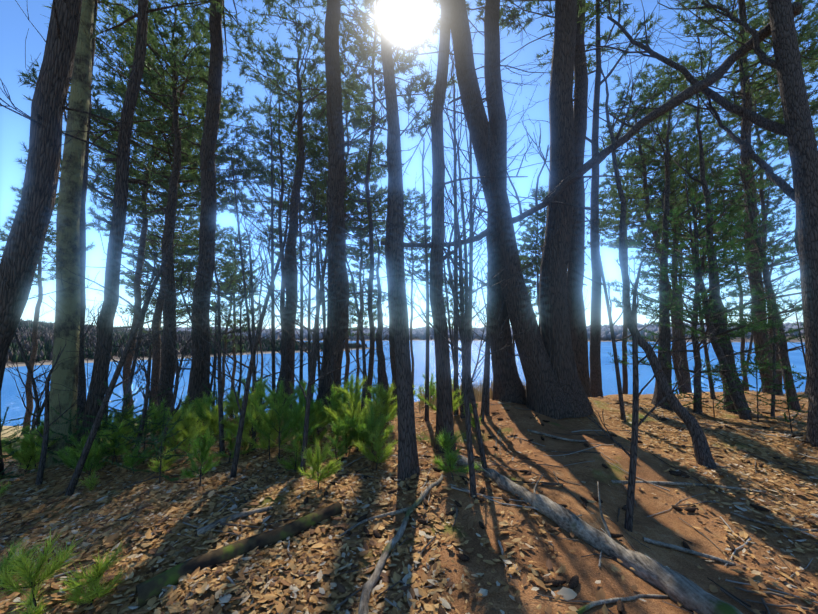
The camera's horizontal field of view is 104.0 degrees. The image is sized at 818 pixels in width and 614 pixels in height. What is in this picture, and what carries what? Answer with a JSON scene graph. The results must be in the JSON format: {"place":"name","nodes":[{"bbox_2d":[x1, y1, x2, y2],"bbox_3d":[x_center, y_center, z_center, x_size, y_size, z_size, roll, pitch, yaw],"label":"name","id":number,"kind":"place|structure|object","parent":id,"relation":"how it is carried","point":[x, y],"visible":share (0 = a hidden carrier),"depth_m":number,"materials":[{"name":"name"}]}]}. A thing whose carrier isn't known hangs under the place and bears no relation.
{"place":"outdoors","nodes":[
{"label":"outdoors","id":0,"kind":"place"},
{"bbox_2d":[7,318,366,362],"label":"far shore","id":1,"kind":"structure","parent":0,"point":[183,335],"depth_m":176.74,"materials":[{"name":"green plant"}]},
{"bbox_2d":[1,340,806,427],"bbox_3d":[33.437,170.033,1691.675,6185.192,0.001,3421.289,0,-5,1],"label":"lake water","id":2,"kind":"structure","parent":0,"point":[11,400],"depth_m":91.64,"materials":[{"name":"blue liquid"}]},
{"bbox_2d":[0,326,817,613],"bbox_3d":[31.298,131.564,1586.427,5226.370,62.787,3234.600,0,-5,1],"label":"terrain","id":3,"kind":"structure","parent":0,"point":[612,584],"depth_m":3.09,"materials":[{"name":"brown soil"}]},
{"bbox_2d":[0,179,95,433],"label":"pine","id":4,"kind":"object","parent":3,"relation":"on","point":[29,398],"visible":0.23,"depth_m":27.15,"materials":[{"name":"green plant"}]},
{"bbox_2d":[0,0,176,479],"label":"pine","id":5,"kind":"object","parent":3,"relation":"on","point":[21,254],"visible":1,"depth_m":4.77,"materials":[{"name":"brown plant"}]},
{"bbox_2d":[15,0,173,441],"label":"tree","id":6,"kind":"object","parent":3,"relation":"on","point":[82,386],"visible":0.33,"depth_m":6.82,"materials":[{"name":"grey plant"}]},
{"bbox_2d":[0,0,246,451],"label":"pine","id":7,"kind":"object","parent":3,"relation":"on","point":[101,364],"visible":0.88,"depth_m":5.78,"materials":[{"name":"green plant"}]},
{"bbox_2d":[16,24,243,430],"bbox_3d":[-13.678,-4.687,16.777,8.280,22.261,8.654,0,-5,1],"label":"pine","id":8,"kind":"object","parent":3,"relation":"on","point":[144,220],"visible":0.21,"depth_m":16.48,"materials":[{"name":"green plant"}]},
{"bbox_2d":[17,0,280,430],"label":"pine","id":9,"kind":"object","parent":3,"relation":"on","point":[107,86],"visible":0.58,"depth_m":13.01,"materials":[{"name":"green plant"}]},
{"bbox_2d":[44,0,262,431],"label":"pine","id":10,"kind":"object","parent":3,"relation":"on","point":[176,170],"visible":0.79,"depth_m":9.16,"materials":[{"name":"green plant"}]},
{"bbox_2d":[119,223,195,357],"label":"pine","id":11,"kind":"object","parent":3,"relation":"on","point":[130,294],"visible":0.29,"depth_m":33.02,"materials":[{"name":"green plant"}]},
{"bbox_2d":[38,0,276,467],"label":"hardwood","id":12,"kind":"object","parent":3,"relation":"on","point":[68,301],"visible":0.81,"depth_m":5.45,"materials":[{"name":"grey plant"}]},
{"bbox_2d":[102,117,224,406],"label":"pine","id":13,"kind":"object","parent":3,"relation":"on","point":[178,250],"visible":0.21,"depth_m":23.27,"materials":[{"name":"green plant"}]},
{"bbox_2d":[176,229,227,397],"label":"tree","id":14,"kind":"object","parent":3,"relation":"on","point":[210,314],"visible":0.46,"depth_m":22.22,"materials":[{"name":"brown plant"}]},
{"bbox_2d":[151,225,258,375],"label":"pine","id":15,"kind":"object","parent":3,"relation":"on","point":[230,267],"visible":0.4,"depth_m":27.25,"materials":[{"name":"green plant"}]},
{"bbox_2d":[91,0,326,422],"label":"pine","id":16,"kind":"object","parent":3,"relation":"on","point":[207,232],"visible":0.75,"depth_m":8.33,"materials":[{"name":"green plant"}]},
{"bbox_2d":[209,263,261,398],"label":"pine","id":17,"kind":"object","parent":3,"relation":"on","point":[227,324],"visible":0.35,"depth_m":32.26,"materials":[{"name":"green plant"}]},
{"bbox_2d":[210,231,261,417],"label":"pine","id":18,"kind":"object","parent":3,"relation":"on","point":[227,243],"visible":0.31,"depth_m":36.68,"materials":[{"name":"green plant"}]},
{"bbox_2d":[136,502,341,608],"bbox_3d":[-1.181,1.874,2.536,1.506,0.159,0.163,5,-7,-43],"label":"mossy log","id":19,"kind":"object","parent":3,"relation":"on","point":[147,589],"visible":0.81,"depth_m":2.35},
{"bbox_2d":[0,371,485,613],"bbox_3d":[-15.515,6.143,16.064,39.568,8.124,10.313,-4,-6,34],"label":"pine saplings","id":20,"kind":"object","parent":3,"relation":"on","point":[24,569],"visible":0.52,"depth_m":4.42,"materials":[{"name":"green plant"}]},
{"bbox_2d":[245,275,263,379],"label":"tree","id":21,"kind":"object","parent":3,"relation":"on","point":[257,325],"visible":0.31,"depth_m":32.96,"materials":[{"name":"brown plant"}]},
{"bbox_2d":[256,245,279,377],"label":"tree","id":22,"kind":"object","parent":3,"relation":"on","point":[259,301],"visible":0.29,"depth_m":25.45,"materials":[{"name":"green plant"}]},
{"bbox_2d":[248,48,320,332],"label":"tree","id":23,"kind":"object","parent":3,"relation":"on","point":[279,218],"visible":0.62,"depth_m":15.91,"materials":[{"name":"brown plant"}]},
{"bbox_2d":[219,52,360,405],"bbox_3d":[-7.414,-4.799,20.583,9.033,22.964,8.053,0,-5,1],"label":"pine","id":24,"kind":"object","parent":3,"relation":"on","point":[291,163],"visible":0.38,"depth_m":19.76,"materials":[{"name":"green plant"}]},
{"bbox_2d":[227,8,381,408],"bbox_3d":[-3.319,-3.273,11.049,5.322,13.749,4.964,0,-5,1],"label":"pine","id":25,"kind":"object","parent":3,"relation":"on","point":[299,140],"visible":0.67,"depth_m":10.59,"materials":[{"name":"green plant"}]},
{"bbox_2d":[246,0,418,415],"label":"pine","id":26,"kind":"object","parent":3,"relation":"on","point":[336,143],"visible":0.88,"depth_m":7.65,"materials":[{"name":"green plant"}]},
{"bbox_2d":[278,61,387,403],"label":"pine","id":27,"kind":"object","parent":3,"relation":"on","point":[363,152],"visible":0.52,"depth_m":18.56,"materials":[{"name":"green plant"}]},
{"bbox_2d":[318,155,387,382],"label":"tree","id":28,"kind":"object","parent":3,"relation":"on","point":[374,243],"visible":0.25,"depth_m":22.54,"materials":[{"name":"green plant"}]},
{"bbox_2d":[347,250,387,385],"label":"tree","id":29,"kind":"object","parent":3,"relation":"on","point":[366,295],"visible":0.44,"depth_m":34.90,"materials":[{"name":"green plant"}]},
{"bbox_2d":[324,0,413,401],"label":"tree","id":30,"kind":"object","parent":3,"relation":"on","point":[371,320],"visible":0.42,"depth_m":11.23,"materials":[{"name":"brown plant"}]},
{"bbox_2d":[362,217,390,418],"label":"tree","id":31,"kind":"object","parent":3,"relation":"on","point":[381,371],"visible":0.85,"depth_m":7.84,"materials":[{"name":"brown plant"}]},
{"bbox_2d":[319,0,457,406],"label":"pine","id":32,"kind":"object","parent":3,"relation":"on","point":[353,48],"visible":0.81,"depth_m":9.69,"materials":[{"name":"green plant"}]},
{"bbox_2d":[380,0,419,481],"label":"hardwood","id":33,"kind":"object","parent":3,"relation":"on","point":[408,463],"visible":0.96,"depth_m":3.78,"materials":[{"name":"brown plant"}]},
{"bbox_2d":[0,343,807,483],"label":"shrubs","id":34,"kind":"object","parent":3,"relation":"on","point":[161,438],"visible":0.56,"depth_m":5.17,"materials":[{"name":"green plant"}]},
{"bbox_2d":[5,0,806,531],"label":"bare saplings","id":35,"kind":"object","parent":3,"relation":"on","point":[463,318],"visible":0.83,"depth_m":5.47,"materials":[{"name":"brown plant"}]},
{"bbox_2d":[0,390,817,613],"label":"twigs","id":36,"kind":"object","parent":3,"relation":"on","point":[738,600],"visible":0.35,"depth_m":3.17,"materials":[{"name":"brown wood"}]},
{"bbox_2d":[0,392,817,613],"bbox_3d":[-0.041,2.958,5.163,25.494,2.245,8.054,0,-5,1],"label":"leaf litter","id":37,"kind":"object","parent":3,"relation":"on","point":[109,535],"visible":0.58,"depth_m":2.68,"materials":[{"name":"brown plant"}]},
{"bbox_2d":[380,187,444,396],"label":"tree","id":38,"kind":"object","parent":3,"relation":"on","point":[418,228],"visible":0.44,"depth_m":35.72,"materials":[{"name":"green plant"}]},
{"bbox_2d":[429,276,476,379],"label":"pine","id":39,"kind":"object","parent":3,"relation":"on","point":[450,311],"visible":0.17,"depth_m":38.79,"materials":[{"name":"green plant"}]},
{"bbox_2d":[372,0,540,452],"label":"pine","id":40,"kind":"object","parent":3,"relation":"on","point":[444,411],"visible":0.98,"depth_m":5.26,"materials":[{"name":"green plant"}]},
{"bbox_2d":[403,0,550,404],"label":"tree","id":41,"kind":"object","parent":3,"relation":"on","point":[508,385],"visible":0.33,"depth_m":7.44,"materials":[{"name":"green plant"}]},
{"bbox_2d":[355,0,633,418],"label":"pine","id":42,"kind":"object","parent":3,"relation":"on","point":[544,397],"visible":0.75,"depth_m":6.85,"materials":[{"name":"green plant"}]},
{"bbox_2d":[194,429,817,613],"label":"fallen logs","id":43,"kind":"object","parent":3,"relation":"on","point":[683,590],"visible":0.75,"depth_m":2.49,"materials":[{"name":"grey wood"}]},
{"bbox_2d":[478,281,538,359],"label":"pine","id":44,"kind":"object","parent":3,"relation":"on","point":[535,304],"visible":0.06,"depth_m":36.08,"materials":[{"name":"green plant"}]},
{"bbox_2d":[450,0,594,417],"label":"tree","id":45,"kind":"object","parent":3,"relation":"on","point":[554,326],"visible":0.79,"depth_m":6.92,"materials":[{"name":"brown plant"}]},
{"bbox_2d":[516,207,546,329],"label":"pine","id":46,"kind":"object","parent":3,"relation":"on","point":[534,240],"visible":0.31,"depth_m":33.40,"materials":[{"name":"green plant"}]},
{"bbox_2d":[517,186,547,332],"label":"pine","id":47,"kind":"object","parent":3,"relation":"on","point":[541,242],"visible":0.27,"depth_m":32.54,"materials":[{"name":"green plant"}]},
{"bbox_2d":[303,399,810,613],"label":"pine cones","id":48,"kind":"object","parent":3,"relation":"on","point":[573,582],"visible":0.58,"depth_m":3.16,"materials":[{"name":"brown plant"}]},
{"bbox_2d":[475,0,665,396],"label":"pine","id":49,"kind":"object","parent":3,"relation":"on","point":[576,310],"visible":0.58,"depth_m":9.55,"materials":[{"name":"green plant"}]},
{"bbox_2d":[526,0,659,397],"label":"hardwood","id":50,"kind":"object","parent":3,"relation":"on","point":[595,362],"visible":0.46,"depth_m":10.90,"materials":[{"name":"brown plant"}]},
{"bbox_2d":[419,377,801,412],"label":"dry grass","id":51,"kind":"structure","parent":3,"relation":"on","point":[477,392],"depth_m":7.76,"materials":[{"name":"brown plant"}]},
{"bbox_2d":[585,153,670,393],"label":"pine","id":52,"kind":"object","parent":3,"relation":"on","point":[607,222],"visible":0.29,"depth_m":25.61,"materials":[{"name":"green plant"}]},
{"bbox_2d":[552,28,716,468],"bbox_3d":[3.465,-1.387,5.143,1.639,7.341,1.771,3,-6,-27],"label":"tree","id":53,"kind":"object","parent":3,"relation":"on","point":[702,453],"visible":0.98,"depth_m":4.80,"materials":[{"name":"brown plant"}]},
{"bbox_2d":[380,2,802,247],"bbox_3d":[2.838,-3.192,6.519,7.804,3.446,2.107,-2,-6,24],"label":"branch","id":54,"kind":"object","parent":53,"relation":"attached to","point":[695,88],"visible":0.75,"depth_m":6.15,"materials":[{"name":"brown plant"}]},
{"bbox_2d":[586,72,727,393],"bbox_3d":[13.546,-3.948,18.309,5.836,18.779,6.437,0,-5,1],"label":"pine","id":55,"kind":"object","parent":3,"relation":"on","point":[646,204],"visible":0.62,"depth_m":17.71,"materials":[{"name":"green plant"}]},
{"bbox_2d":[510,0,817,447],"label":"hardwood","id":56,"kind":"object","parent":3,"relation":"on","point":[801,139],"depth_m":5.08,"materials":[{"name":"brown wood"}]},
{"bbox_2d":[614,52,718,409],"bbox_3d":[6.261,-2.230,7.710,3.078,9.379,1.369,4,-6,-33],"label":"snag","id":57,"kind":"object","parent":3,"relation":"on","point":[658,396],"visible":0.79,"depth_m":7.83,"materials":[{"name":"brown plant"}]},
{"bbox_2d":[604,57,743,392],"bbox_3d":[18.334,-5.681,22.221,7.771,24.052,7.376,0,-5,1],"label":"pine","id":58,"kind":"object","parent":3,"relation":"on","point":[683,122],"visible":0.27,"depth_m":21.55,"materials":[{"name":"green plant"}]},
{"bbox_2d":[634,206,734,349],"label":"pine","id":59,"kind":"object","parent":3,"relation":"on","point":[647,281],"visible":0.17,"depth_m":29.37,"materials":[{"name":"green plant"}]},
{"bbox_2d":[608,231,783,413],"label":"tree","id":60,"kind":"object","parent":3,"relation":"on","point":[697,406],"visible":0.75,"depth_m":6.88,"materials":[{"name":"green plant"}]},
{"bbox_2d":[602,187,804,419],"bbox_3d":[6.558,-0.212,7.205,3.518,5.430,3.664,-2,-6,17],"label":"tree","id":61,"kind":"object","parent":3,"relation":"on","point":[735,396],"visible":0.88,"depth_m":7.06,"materials":[{"name":"green plant"}]},
{"bbox_2d":[631,126,792,360],"bbox_3d":[20.780,-3.153,21.483,8.078,18.508,8.286,0,-5,1],"label":"pine","id":62,"kind":"object","parent":3,"relation":"on","point":[733,214],"visible":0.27,"depth_m":21.16,"materials":[{"name":"green plant"}]},
{"bbox_2d":[664,53,763,413],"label":"tree","id":63,"kind":"object","parent":3,"relation":"on","point":[708,201],"visible":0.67,"depth_m":7.45,"materials":[{"name":"brown plant"}]},
{"bbox_2d":[653,0,817,395],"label":"pine","id":64,"kind":"object","parent":3,"relation":"on","point":[760,339],"visible":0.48,"depth_m":11.26,"materials":[{"name":"green plant"}]},
{"bbox_2d":[706,191,776,390],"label":"pine","id":65,"kind":"object","parent":3,"relation":"on","point":[742,348],"visible":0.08,"depth_m":32.31,"materials":[{"name":"green plant"}]},
{"bbox_2d":[678,135,806,410],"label":"tree","id":66,"kind":"object","parent":3,"relation":"on","point":[786,367],"visible":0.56,"depth_m":8.12,"materials":[{"name":"green plant"}]},
{"bbox_2d":[717,179,796,355],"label":"pine","id":67,"kind":"object","parent":3,"relation":"on","point":[778,224],"visible":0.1,"depth_m":29.21,"materials":[{"name":"green plant"}]},
{"bbox_2d":[709,68,817,387],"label":"pine","id":68,"kind":"object","parent":3,"relation":"on","point":[761,191],"visible":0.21,"depth_m":24.32,"materials":[{"name":"green plant"}]},
{"bbox_2d":[721,0,817,393],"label":"pine","id":69,"kind":"object","parent":3,"relation":"on","point":[813,105],"visible":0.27,"depth_m":16.20,"materials":[{"name":"green plant"}]},
{"bbox_2d":[0,0,817,328],"label":"sky","id":70,"kind":"structure","parent":0,"point":[14,24],"materials":[{"name":"blue"}]},
{"bbox_2d":[124,322,803,340],"bbox_3d":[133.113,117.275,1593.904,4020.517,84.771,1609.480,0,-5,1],"label":"distant shoreline","id":71,"kind":"structure","parent":0,"point":[419,333],"depth_m":1075.88,"materials":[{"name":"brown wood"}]}
]}

